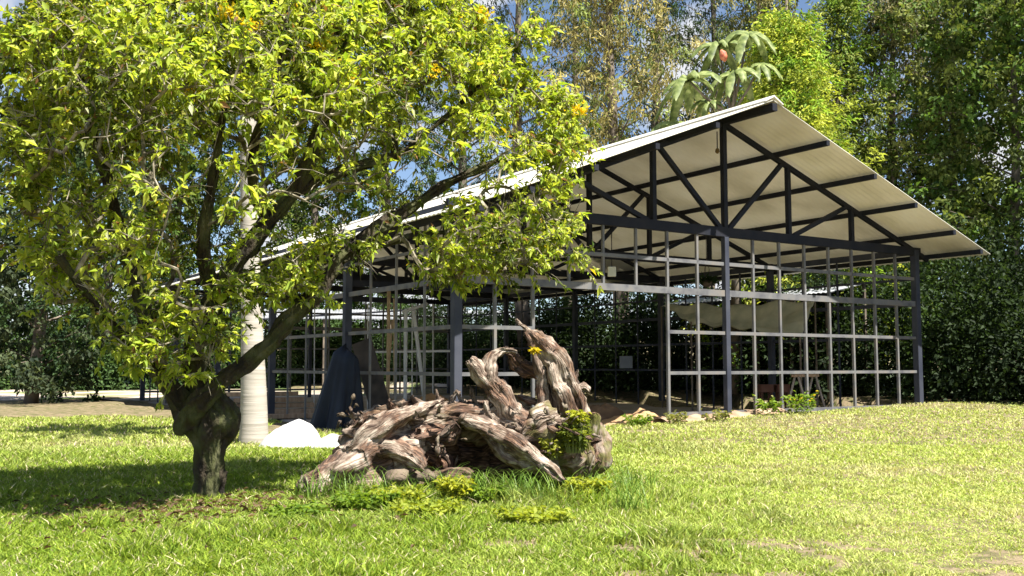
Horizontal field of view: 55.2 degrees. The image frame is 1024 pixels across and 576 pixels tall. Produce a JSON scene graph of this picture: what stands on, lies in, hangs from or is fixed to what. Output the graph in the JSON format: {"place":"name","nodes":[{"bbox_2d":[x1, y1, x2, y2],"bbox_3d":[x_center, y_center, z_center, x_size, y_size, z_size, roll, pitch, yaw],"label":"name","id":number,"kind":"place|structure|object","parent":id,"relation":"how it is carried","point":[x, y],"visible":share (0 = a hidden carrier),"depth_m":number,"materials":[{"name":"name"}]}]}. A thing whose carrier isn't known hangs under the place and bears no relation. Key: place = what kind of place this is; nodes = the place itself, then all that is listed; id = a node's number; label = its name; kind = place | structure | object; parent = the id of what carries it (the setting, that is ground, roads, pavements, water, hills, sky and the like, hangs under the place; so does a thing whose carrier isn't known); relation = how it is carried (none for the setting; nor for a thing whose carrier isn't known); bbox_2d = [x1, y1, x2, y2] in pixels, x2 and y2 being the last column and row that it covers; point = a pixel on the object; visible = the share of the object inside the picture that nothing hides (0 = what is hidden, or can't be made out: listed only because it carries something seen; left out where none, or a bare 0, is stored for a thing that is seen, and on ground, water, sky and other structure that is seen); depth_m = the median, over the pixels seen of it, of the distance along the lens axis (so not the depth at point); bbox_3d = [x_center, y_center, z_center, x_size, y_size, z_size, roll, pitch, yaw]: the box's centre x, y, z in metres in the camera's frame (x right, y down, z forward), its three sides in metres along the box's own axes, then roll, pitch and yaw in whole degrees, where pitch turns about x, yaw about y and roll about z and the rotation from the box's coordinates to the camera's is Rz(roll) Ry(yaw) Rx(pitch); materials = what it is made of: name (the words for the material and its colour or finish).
{"place":"outdoors","nodes":[
{"label":"outdoors","id":0,"kind":"place"},
{"bbox_2d":[0,381,446,400],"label":"yard","id":1,"kind":"structure","parent":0,"point":[9,394],"depth_m":53.88,"materials":[{"name":"beige concrete"}]},
{"bbox_2d":[133,395,792,426],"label":"concrete floor","id":2,"kind":"structure","parent":0,"point":[633,408],"depth_m":37.78,"materials":[{"name":"grey concrete"}]},
{"bbox_2d":[268,413,312,418],"bbox_3d":[-6.621,3.791,29.042,1.335,0.150,0.480,2,-5,-22],"label":"timber plank","id":3,"kind":"object","parent":2,"relation":"on","point":[288,415],"visible":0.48,"depth_m":28.83,"materials":[{"name":"brown wood"}]},
{"bbox_2d":[275,408,314,413],"bbox_3d":[-7.635,3.909,31.038,3.006,0.150,0.352,1,-5,-10],"label":"timber plank","id":4,"kind":"object","parent":3,"relation":"on","point":[309,410],"depth_m":30.99,"materials":[{"name":"brown wood"}]},
{"bbox_3d":[-7.711,3.745,31.252,2.740,0.150,0.352,1,-5,-10],"label":"timber plank","id":5,"kind":"object","parent":4,"relation":"on","visible":0},
{"bbox_2d":[234,397,303,402],"bbox_3d":[-7.688,3.558,31.167,2.232,0.150,0.320,1,-5,-13],"label":"timber plank","id":6,"kind":"object","parent":5,"relation":"on","point":[283,399],"visible":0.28,"depth_m":31.15,"materials":[{"name":"brown wood"}]},
{"bbox_2d":[226,391,297,396],"bbox_3d":[-8.122,3.394,31.380,2.491,0.150,0.320,1,-5,-12],"label":"timber plank","id":7,"kind":"object","parent":6,"relation":"on","point":[281,393],"visible":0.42,"depth_m":31.36,"materials":[{"name":"brown wood"}]},
{"bbox_2d":[314,308,314,407],"bbox_3d":[-7.250,2.501,35.915,0.086,3.836,0.048,0,-5,0],"label":"steel bar","id":8,"kind":"object","parent":2,"relation":"on","point":[314,358],"visible":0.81,"depth_m":35.89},
{"bbox_2d":[367,304,368,409],"bbox_3d":[-4.850,2.358,32.916,0.072,3.648,0.048,0,-5,0],"label":"steel bar","id":9,"kind":"object","parent":2,"relation":"on","point":[367,330],"visible":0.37,"depth_m":33.00,"materials":[{"name":"metal"}]},
{"bbox_2d":[352,338,388,407],"bbox_3d":[-3.629,2.501,25.683,0.379,2.430,1.531,4,-6,-44],"label":"leaning board","id":10,"kind":"object","parent":2,"relation":"on","point":[379,394],"visible":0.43,"depth_m":25.77,"materials":[{"name":"black wood"}]},
{"bbox_2d":[386,291,390,397],"bbox_3d":[-3.542,1.937,28.038,0.108,3.722,0.304,1,-5,-9],"label":"bamboo prop","id":11,"kind":"object","parent":2,"relation":"on","point":[388,345],"visible":0.72,"depth_m":28.03,"materials":[{"name":"brown wood"}]},
{"bbox_2d":[390,320,393,358],"bbox_3d":[-3.603,2.385,28.603,0.066,2.918,0.329,-4,-6,41],"label":"bamboo prop","id":12,"kind":"object","parent":2,"relation":"on","point":[392,321],"visible":0.26,"depth_m":28.71,"materials":[{"name":"brown wood"}]},
{"bbox_2d":[393,299,394,381],"bbox_3d":[-3.509,2.099,29.227,0.062,3.586,0.272,2,-5,-21],"label":"bamboo prop","id":13,"kind":"object","parent":2,"relation":"on","point":[393,328],"visible":0.38,"depth_m":29.33,"materials":[{"name":"brown wood"}]},
{"bbox_2d":[403,309,407,399],"bbox_3d":[-3.256,2.297,29.912,0.112,3.295,0.112,-2,-5,22],"label":"scaffold pole","id":14,"kind":"object","parent":2,"relation":"on","point":[405,355],"visible":0.85,"depth_m":29.88,"materials":[{"name":"grey metal"}]},
{"bbox_2d":[375,350,449,352],"bbox_3d":[-3.256,2.167,33.433,2.989,0.120,0.060,2,-5,-19],"label":"cross bar","id":15,"kind":"object","parent":14,"relation":"attached to","point":[412,351],"visible":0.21,"depth_m":33.38,"materials":[{"name":"grey metal"}]},
{"bbox_2d":[411,304,412,394],"bbox_3d":[-3.461,2.406,33.916,0.066,3.710,0.048,0,-5,0],"label":"steel bar","id":16,"kind":"object","parent":2,"relation":"on","point":[412,361],"visible":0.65,"depth_m":33.89,"materials":[{"name":"grey metal"}]},
{"bbox_2d":[412,310,422,395],"bbox_3d":[-2.914,2.347,30.911,0.558,3.368,0.132,0,-5,0],"label":"scaffold pole","id":17,"kind":"object","parent":2,"relation":"on","point":[416,335],"visible":0.57,"depth_m":30.90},
{"bbox_2d":[402,302,427,312],"bbox_3d":[-3.047,0.624,30.797,0.110,0.404,1.135,-3,-6,36],"label":"scaffold pole","id":18,"kind":"object","parent":17,"relation":"on","point":[415,307],"visible":0.73,"depth_m":30.78,"materials":[{"name":"grey metal"}]},
{"bbox_2d":[432,304,433,393],"bbox_3d":[-2.820,2.453,34.915,0.062,3.773,0.048,0,-5,0],"label":"steel bar","id":19,"kind":"object","parent":2,"relation":"on","point":[432,346],"visible":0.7,"depth_m":34.93,"materials":[{"name":"grey metal"}]},
{"bbox_2d":[419,393,448,400],"bbox_3d":[-2.346,3.742,30.801,2.000,0.874,1.600,0,-5,0],"label":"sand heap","id":20,"kind":"object","parent":2,"relation":"on","point":[430,396],"visible":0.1,"depth_m":30.73,"materials":[{"name":"brown sand"}]},
{"bbox_2d":[127,95,989,423],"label":"shed","id":21,"kind":"structure","parent":2,"relation":"on","point":[775,187],"depth_m":28.44,"materials":[{"name":"paint"}]},
{"bbox_2d":[608,226,615,276],"bbox_3d":[2.424,-0.935,23.822,0.200,1.320,0.090,0,-5,0],"label":"lamp box","id":22,"kind":"object","parent":21,"relation":"hanging from","point":[611,271],"visible":0.92,"depth_m":23.74,"materials":[{"name":"metal"}]},
{"bbox_2d":[619,356,632,367],"bbox_3d":[4.180,2.718,35.898,0.500,0.450,0.060,1,-5,-17],"label":"pale panel","id":23,"kind":"object","parent":21,"relation":"attached to","point":[626,361],"visible":1,"depth_m":35.87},
{"bbox_2d":[688,253,719,287],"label":"hanging plant","id":24,"kind":"object","parent":21,"relation":"hanging from","point":[709,281],"visible":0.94,"depth_m":29.99,"materials":[{"name":"green plant"}]},
{"bbox_2d":[715,132,719,153],"bbox_3d":[5.424,-3.845,25.884,0.114,0.590,0.120,0,-5,0],"label":"roof bulb","id":25,"kind":"object","parent":21,"relation":"hanging from","point":[717,151],"visible":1,"depth_m":25.86,"materials":[{"name":"gold glass"}]},
{"bbox_2d":[589,403,625,419],"bbox_3d":[2.536,3.562,27.404,1.800,0.699,1.400,0,-5,0],"label":"sand heap","id":26,"kind":"object","parent":2,"relation":"on","point":[606,411],"visible":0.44,"depth_m":27.07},
{"bbox_2d":[600,408,662,424],"bbox_3d":[3.379,3.527,26.404,2.500,0.611,1.600,0,-5,0],"label":"sand heap","id":27,"kind":"object","parent":2,"relation":"on","point":[617,420],"visible":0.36,"depth_m":26.04,"materials":[{"name":"beige sand"}]},
{"bbox_2d":[661,300,818,411],"bbox_3d":[7.471,2.328,33.824,1.296,3.910,7.236,3,-5,-34],"label":"sheet canopy","id":28,"kind":"object","parent":2,"relation":"on","point":[766,317],"visible":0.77,"depth_m":33.08,"materials":[{"name":"grey fabric"}]},
{"bbox_2d":[757,384,773,408],"bbox_3d":[8.495,3.704,32.810,0.440,0.946,0.440,0,-5,0],"label":"planter box","id":29,"kind":"object","parent":2,"relation":"on","point":[762,388],"visible":0.73,"depth_m":32.63,"materials":[{"name":"wood"}]},
{"bbox_2d":[774,384,789,408],"bbox_3d":[9.050,3.704,32.810,0.440,0.946,0.440,0,-5,0],"label":"planter box","id":30,"kind":"object","parent":2,"relation":"on","point":[786,387],"visible":0.68,"depth_m":32.64,"materials":[{"name":"wood"}]},
{"bbox_2d":[786,374,825,411],"bbox_3d":[8.804,3.247,29.335,1.571,1.324,0.560,4,-6,-39],"label":"saw trestle","id":31,"kind":"object","parent":2,"relation":"on","point":[798,376],"visible":0.51,"depth_m":29.41,"materials":[{"name":"grey wood"}]},
{"bbox_2d":[0,361,1022,398],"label":"forest floor","id":32,"kind":"structure","parent":0,"point":[597,386],"depth_m":60.78,"materials":[{"name":"brown soil"}]},
{"bbox_2d":[11,20,202,385],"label":"broadleaf tree","id":33,"kind":"object","parent":32,"relation":"on","point":[110,282],"visible":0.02,"depth_m":70.28,"materials":[{"name":"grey plant"}]},
{"bbox_2d":[94,32,239,314],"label":"broadleaf tree","id":34,"kind":"object","parent":32,"relation":"on","point":[203,155],"visible":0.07,"depth_m":77.62,"materials":[{"name":"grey plant"}]},
{"bbox_2d":[234,44,421,327],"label":"broadleaf tree","id":35,"kind":"object","parent":32,"relation":"on","point":[301,219],"visible":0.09,"depth_m":77.36,"materials":[{"name":"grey plant"}]},
{"bbox_2d":[283,23,487,325],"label":"tall forest tree","id":36,"kind":"object","parent":32,"relation":"on","point":[433,177],"visible":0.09,"depth_m":80.16,"materials":[{"name":"green plant"}]},
{"bbox_2d":[375,0,542,309],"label":"tall forest tree","id":37,"kind":"object","parent":32,"relation":"on","point":[462,165],"visible":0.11,"depth_m":74.75,"materials":[{"name":"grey plant"}]},
{"bbox_2d":[535,0,630,303],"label":"tall forest tree","id":38,"kind":"object","parent":32,"relation":"on","point":[574,50],"visible":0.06,"depth_m":63.42,"materials":[{"name":"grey plant"}]},
{"bbox_2d":[485,0,710,379],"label":"tall forest tree","id":39,"kind":"object","parent":32,"relation":"on","point":[607,120],"visible":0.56,"depth_m":46.95,"materials":[{"name":"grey plant"}]},
{"bbox_2d":[575,0,721,373],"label":"tall forest tree","id":40,"kind":"object","parent":32,"relation":"on","point":[654,104],"visible":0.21,"depth_m":55.62,"materials":[{"name":"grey plant"}]},
{"bbox_2d":[682,0,854,121],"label":"tall forest tree","id":41,"kind":"object","parent":32,"relation":"on","point":[760,5],"visible":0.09,"depth_m":51.16,"materials":[{"name":"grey plant"}]},
{"bbox_2d":[671,0,941,379],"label":"feathery conifer","id":42,"kind":"object","parent":32,"relation":"on","point":[794,57],"visible":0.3,"depth_m":39.67,"materials":[{"name":"green plant"}]},
{"bbox_2d":[764,0,928,356],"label":"feathery conifer","id":43,"kind":"object","parent":32,"relation":"on","point":[835,11],"visible":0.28,"depth_m":43.28,"materials":[{"name":"green plant"}]},
{"bbox_2d":[806,0,1023,378],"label":"tall forest tree","id":44,"kind":"object","parent":32,"relation":"on","point":[893,58],"visible":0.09,"depth_m":45.32,"materials":[{"name":"green plant"}]},
{"bbox_2d":[841,0,1023,372],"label":"broadleaf tree","id":45,"kind":"object","parent":32,"relation":"on","point":[887,84],"visible":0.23,"depth_m":41.85,"materials":[{"name":"green plant"}]},
{"bbox_2d":[871,0,1023,387],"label":"broadleaf tree","id":46,"kind":"object","parent":32,"relation":"on","point":[1010,15],"visible":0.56,"depth_m":38.11,"materials":[{"name":"green plant"}]},
{"bbox_2d":[0,340,1023,575],"bbox_3d":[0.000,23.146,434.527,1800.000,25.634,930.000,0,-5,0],"label":"ground","id":47,"kind":"structure","parent":0,"point":[106,406],"depth_m":19.17,"materials":[{"name":"soil"}]},
{"bbox_2d":[0,3,176,403],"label":"broadleaf tree","id":48,"kind":"object","parent":47,"relation":"on","point":[35,376],"visible":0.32,"depth_m":39.55,"materials":[{"name":"green plant"}]},
{"bbox_2d":[130,0,346,444],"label":"palm tree","id":49,"kind":"object","parent":47,"relation":"on","point":[254,413],"visible":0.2,"depth_m":19.06,"materials":[{"name":"beige plant"}]},
{"bbox_2d":[146,49,353,379],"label":"tall forest tree","id":50,"kind":"object","parent":47,"relation":"on","point":[269,163],"visible":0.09,"depth_m":79.08,"materials":[{"name":"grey plant"}]},
{"bbox_2d":[0,479,544,548],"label":"leaf litter","id":51,"kind":"object","parent":47,"relation":"on","point":[200,503],"visible":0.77,"depth_m":10.29,"materials":[{"name":"plant"}]},
{"bbox_2d":[258,419,320,447],"bbox_3d":[-4.119,2.775,18.238,1.240,0.660,1.200,0,-5,0],"label":"sheeted heap","id":52,"kind":"object","parent":47,"relation":"on","point":[299,433],"visible":0.59,"depth_m":17.95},
{"bbox_2d":[263,500,331,521],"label":"leafy weed","id":53,"kind":"object","parent":47,"relation":"on","point":[295,509],"visible":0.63,"depth_m":9.78,"materials":[{"name":"green plant"}]},
{"bbox_2d":[0,0,604,500],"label":"leafy tree","id":54,"kind":"object","parent":47,"relation":"on","point":[72,78],"visible":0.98,"depth_m":10.77,"materials":[{"name":"green plant"}]},
{"bbox_2d":[281,464,348,498],"bbox_3d":[-2.166,2.224,11.108,0.846,0.447,0.845,-2,-5,22],"label":"grass tuft","id":55,"kind":"object","parent":47,"relation":"on","point":[316,489],"visible":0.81,"depth_m":11.12,"materials":[{"name":"green plant"}]},
{"bbox_2d":[311,434,338,448],"bbox_3d":[-3.222,2.854,17.831,1.000,0.411,0.800,0,-5,0],"label":"sheeted heap","id":56,"kind":"object","parent":47,"relation":"on","point":[330,440],"visible":0.38,"depth_m":17.60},
{"bbox_2d":[310,344,363,429],"bbox_3d":[-4.280,2.469,24.047,1.464,2.227,1.089,0,-5,0],"label":"tarp cover","id":57,"kind":"object","parent":47,"relation":"on","point":[341,383],"visible":0.8,"depth_m":23.81,"materials":[{"name":"fabric"}]},
{"bbox_2d":[293,464,428,497],"bbox_3d":[-1.684,2.229,11.122,1.615,0.442,0.871,0,-5,0],"label":"grass tuft","id":58,"kind":"object","parent":47,"relation":"on","point":[347,485],"visible":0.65,"depth_m":11.17,"materials":[{"name":"green plant"}]},
{"bbox_2d":[330,486,401,510],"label":"leafy weed","id":59,"kind":"object","parent":47,"relation":"on","point":[357,500],"visible":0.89,"depth_m":10.36,"materials":[{"name":"green plant"}]},
{"bbox_2d":[262,304,513,385],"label":"open outbuilding","id":60,"kind":"structure","parent":47,"relation":"on","point":[361,311],"depth_m":67.72,"materials":[{"name":"metal"}]},
{"bbox_2d":[368,482,431,506],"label":"leafy weed","id":61,"kind":"object","parent":47,"relation":"on","point":[414,493],"visible":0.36,"depth_m":10.66,"materials":[{"name":"green plant"}]},
{"bbox_2d":[385,493,465,516],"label":"leafy weed","id":62,"kind":"object","parent":47,"relation":"on","point":[448,505],"visible":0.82,"depth_m":10.03,"materials":[{"name":"green plant"}]},
{"bbox_2d":[404,463,486,495],"bbox_3d":[-0.732,2.256,11.214,1.226,0.461,0.953,3,-5,-29],"label":"grass tuft","id":63,"kind":"object","parent":47,"relation":"on","point":[442,478],"visible":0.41,"depth_m":11.26,"materials":[{"name":"green plant"}]},
{"bbox_2d":[296,319,612,494],"bbox_3d":[-0.694,1.573,12.416,3.861,2.378,1.940,1,-5,-6],"label":"tree stump","id":64,"kind":"object","parent":47,"relation":"on","point":[503,430],"visible":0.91,"depth_m":11.99,"materials":[{"name":"brown wood"}]},
{"bbox_2d":[528,345,541,355],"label":"leafy weed","id":65,"kind":"object","parent":64,"relation":"on","point":[533,350],"visible":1,"depth_m":12.16,"materials":[{"name":"yellow plant"}]},
{"bbox_2d":[538,438,564,459],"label":"leafy weed","id":66,"kind":"object","parent":64,"relation":"on","point":[544,444],"visible":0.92,"depth_m":11.78,"materials":[{"name":"green plant"}]},
{"bbox_2d":[556,421,593,453],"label":"leafy weed","id":67,"kind":"object","parent":64,"relation":"on","point":[568,441],"visible":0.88,"depth_m":11.81,"materials":[{"name":"green plant"}]},
{"bbox_2d":[565,409,591,427],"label":"leafy weed","id":68,"kind":"object","parent":64,"relation":"on","point":[583,417],"visible":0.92,"depth_m":11.88,"materials":[{"name":"yellow plant"}]},
{"bbox_2d":[432,474,477,502],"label":"leafy weed","id":69,"kind":"object","parent":47,"relation":"on","point":[454,488],"visible":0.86,"depth_m":10.81,"materials":[{"name":"yellow plant"}]},
{"bbox_2d":[415,465,545,499],"bbox_3d":[-0.320,2.275,11.288,1.561,0.460,1.004,2,-5,-24],"label":"grass tuft","id":70,"kind":"object","parent":47,"relation":"on","point":[481,483],"visible":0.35,"depth_m":11.21,"materials":[{"name":"green plant"}]},
{"bbox_2d":[466,482,509,502],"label":"leafy weed","id":71,"kind":"object","parent":47,"relation":"on","point":[477,491],"visible":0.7,"depth_m":10.94,"materials":[{"name":"green plant"}]},
{"bbox_2d":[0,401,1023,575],"bbox_3d":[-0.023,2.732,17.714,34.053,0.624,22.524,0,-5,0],"label":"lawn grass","id":72,"kind":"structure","parent":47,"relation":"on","point":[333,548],"depth_m":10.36,"materials":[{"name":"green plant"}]},
{"bbox_2d":[385,469,408,485],"bbox_3d":[-1.339,2.209,11.415,0.278,0.196,0.311,0,-5,0],"label":"stone","id":73,"kind":"object","parent":72,"relation":"on","point":[400,476],"visible":0.81,"depth_m":11.34,"materials":[{"name":"beige stone"}]},
{"bbox_2d":[416,469,438,483],"bbox_3d":[-0.968,2.183,11.364,0.248,0.170,0.234,-3,-5,34],"label":"stone","id":74,"kind":"object","parent":72,"relation":"on","point":[419,477],"visible":0.86,"depth_m":11.29,"materials":[{"name":"beige stone"}]},
{"bbox_2d":[0,185,1023,404],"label":"undergrowth","id":75,"kind":"object","parent":47,"relation":"on","point":[1001,349],"visible":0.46,"depth_m":36.19,"materials":[{"name":"green plant"}]},
{"bbox_2d":[440,0,591,385],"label":"tall forest tree","id":76,"kind":"object","parent":47,"relation":"on","point":[519,124],"visible":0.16,"depth_m":52.83,"materials":[{"name":"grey plant"}]},
{"bbox_2d":[457,465,608,502],"bbox_3d":[0.249,2.285,11.313,1.894,0.451,1.147,0,-5,0],"label":"grass tuft","id":77,"kind":"object","parent":47,"relation":"on","point":[531,485],"visible":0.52,"depth_m":11.24,"materials":[{"name":"green plant"}]},
{"bbox_2d":[492,500,575,524],"bbox_3d":[0.218,2.286,9.839,0.852,0.239,0.856,0,-5,0],"label":"leafy weed","id":78,"kind":"object","parent":47,"relation":"on","point":[529,514],"visible":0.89,"depth_m":9.69,"materials":[{"name":"green plant"}]},
{"bbox_2d":[562,475,611,497],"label":"leafy weed","id":79,"kind":"object","parent":47,"relation":"on","point":[586,482],"visible":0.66,"depth_m":11.22,"materials":[{"name":"green plant"}]},
{"bbox_2d":[561,461,676,490],"bbox_3d":[1.295,2.298,11.786,1.705,0.462,1.044,-2,-5,26],"label":"grass tuft","id":80,"kind":"object","parent":47,"relation":"on","point":[627,478],"visible":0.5,"depth_m":11.78,"materials":[{"name":"green plant"}]},
{"bbox_2d":[588,473,671,510],"bbox_3d":[1.273,2.206,10.441,0.999,0.440,0.751,2,-5,-20],"label":"grass tuft","id":81,"kind":"object","parent":47,"relation":"on","point":[631,500],"visible":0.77,"depth_m":10.45,"materials":[{"name":"green plant"}]},
{"bbox_2d":[621,413,654,426],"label":"leafy weed","id":82,"kind":"object","parent":47,"relation":"on","point":[636,420],"visible":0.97,"depth_m":22.01,"materials":[{"name":"green plant"}]},
{"bbox_2d":[664,409,687,424],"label":"leafy weed","id":83,"kind":"object","parent":47,"relation":"on","point":[671,418],"visible":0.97,"depth_m":22.50,"materials":[{"name":"green plant"}]},
{"bbox_2d":[655,0,775,288],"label":"tall forest tree","id":84,"kind":"object","parent":47,"relation":"on","point":[700,21],"visible":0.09,"depth_m":59.16,"materials":[{"name":"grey plant"}]},
{"bbox_2d":[650,30,782,393],"bbox_3d":[7.865,-3.162,37.928,5.331,14.486,2.840,1,-5,-8],"label":"umbrella leaf tree","id":85,"kind":"object","parent":47,"relation":"on","point":[686,89],"visible":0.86,"depth_m":38.17,"materials":[{"name":"green plant"}]},
{"bbox_2d":[701,408,733,421],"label":"leafy weed","id":86,"kind":"object","parent":47,"relation":"on","point":[718,414],"visible":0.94,"depth_m":23.15,"materials":[{"name":"green plant"}]},
{"bbox_2d":[653,407,788,422],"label":"earth bank","id":87,"kind":"structure","parent":47,"relation":"on","point":[696,417],"depth_m":24.73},
{"bbox_2d":[665,284,867,398],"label":"open outbuilding","id":88,"kind":"structure","parent":47,"relation":"on","point":[706,300],"depth_m":36.28,"materials":[{"name":"metal"}]},
{"bbox_2d":[752,394,783,414],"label":"leafy weed","id":89,"kind":"object","parent":47,"relation":"on","point":[774,406],"visible":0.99,"depth_m":24.79,"materials":[{"name":"green plant"}]},
{"bbox_2d":[781,390,818,413],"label":"leafy weed","id":90,"kind":"object","parent":47,"relation":"on","point":[804,398],"visible":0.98,"depth_m":25.23,"materials":[{"name":"green plant"}]},
{"bbox_2d":[0,0,1023,338],"label":"sky","id":91,"kind":"structure","parent":0,"point":[404,174],"materials":[{"name":"blue"}]}
]}

